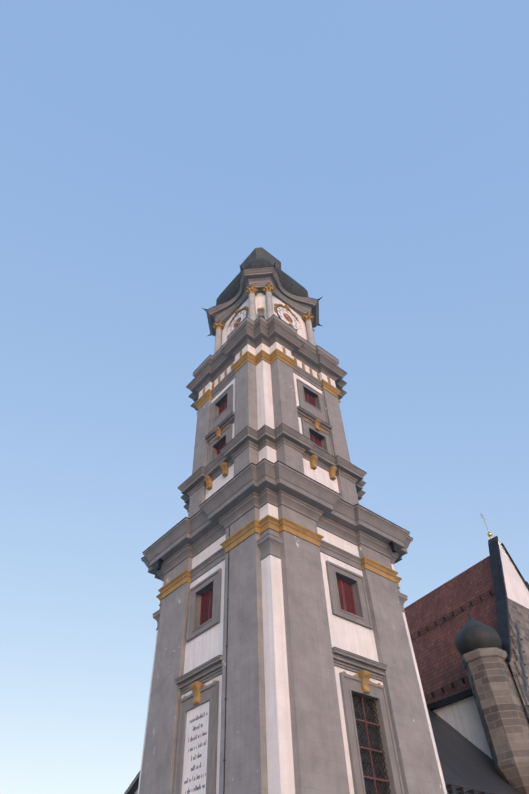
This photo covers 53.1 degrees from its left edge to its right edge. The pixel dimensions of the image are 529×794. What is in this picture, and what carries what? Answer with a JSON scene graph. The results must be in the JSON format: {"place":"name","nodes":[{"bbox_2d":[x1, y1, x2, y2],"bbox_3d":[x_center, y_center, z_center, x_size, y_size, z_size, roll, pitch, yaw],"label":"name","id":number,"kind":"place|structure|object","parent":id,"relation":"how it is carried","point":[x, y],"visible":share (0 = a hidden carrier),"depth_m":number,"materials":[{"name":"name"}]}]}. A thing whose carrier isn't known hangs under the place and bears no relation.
{"place":"outdoors","nodes":[
{"label":"outdoors","id":0,"kind":"place"},
{"bbox_2d":[124,771,139,793],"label":"roof","id":1,"kind":"structure","parent":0,"point":[132,788],"depth_m":31.05,"materials":[{"name":"tile"}]},
{"bbox_2d":[0,0,528,793],"label":"sky","id":2,"kind":"structure","parent":0,"point":[378,150],"materials":[{"name":"blue"}]},
{"bbox_2d":[137,247,446,793],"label":"tower","id":3,"kind":"structure","parent":0,"point":[324,693],"depth_m":24.20,"materials":[{"name":"grey stone"}]},
{"bbox_2d":[213,284,315,353],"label":"stage","id":4,"kind":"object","parent":3,"relation":"on","point":[307,318],"visible":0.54,"depth_m":44.28,"materials":[{"name":"stone"}]},
{"bbox_2d":[157,526,396,793],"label":"tower fittings","id":5,"kind":"object","parent":3,"relation":"attached to","point":[392,544],"visible":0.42,"depth_m":22.56,"materials":[{"name":"grey metal"}]},
{"bbox_2d":[404,514,528,793],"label":"church nave","id":6,"kind":"structure","parent":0,"point":[477,701],"depth_m":32.29,"materials":[{"name":"tile"}]},
{"bbox_2d":[455,513,502,655],"bbox_3d":[15.060,11.977,37.037,7.148,12.390,2.662,14,-50,-14],"label":"onion dome","id":7,"kind":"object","parent":6,"relation":"on","point":[473,634],"visible":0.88,"depth_m":31.77,"materials":[{"name":"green metal"}]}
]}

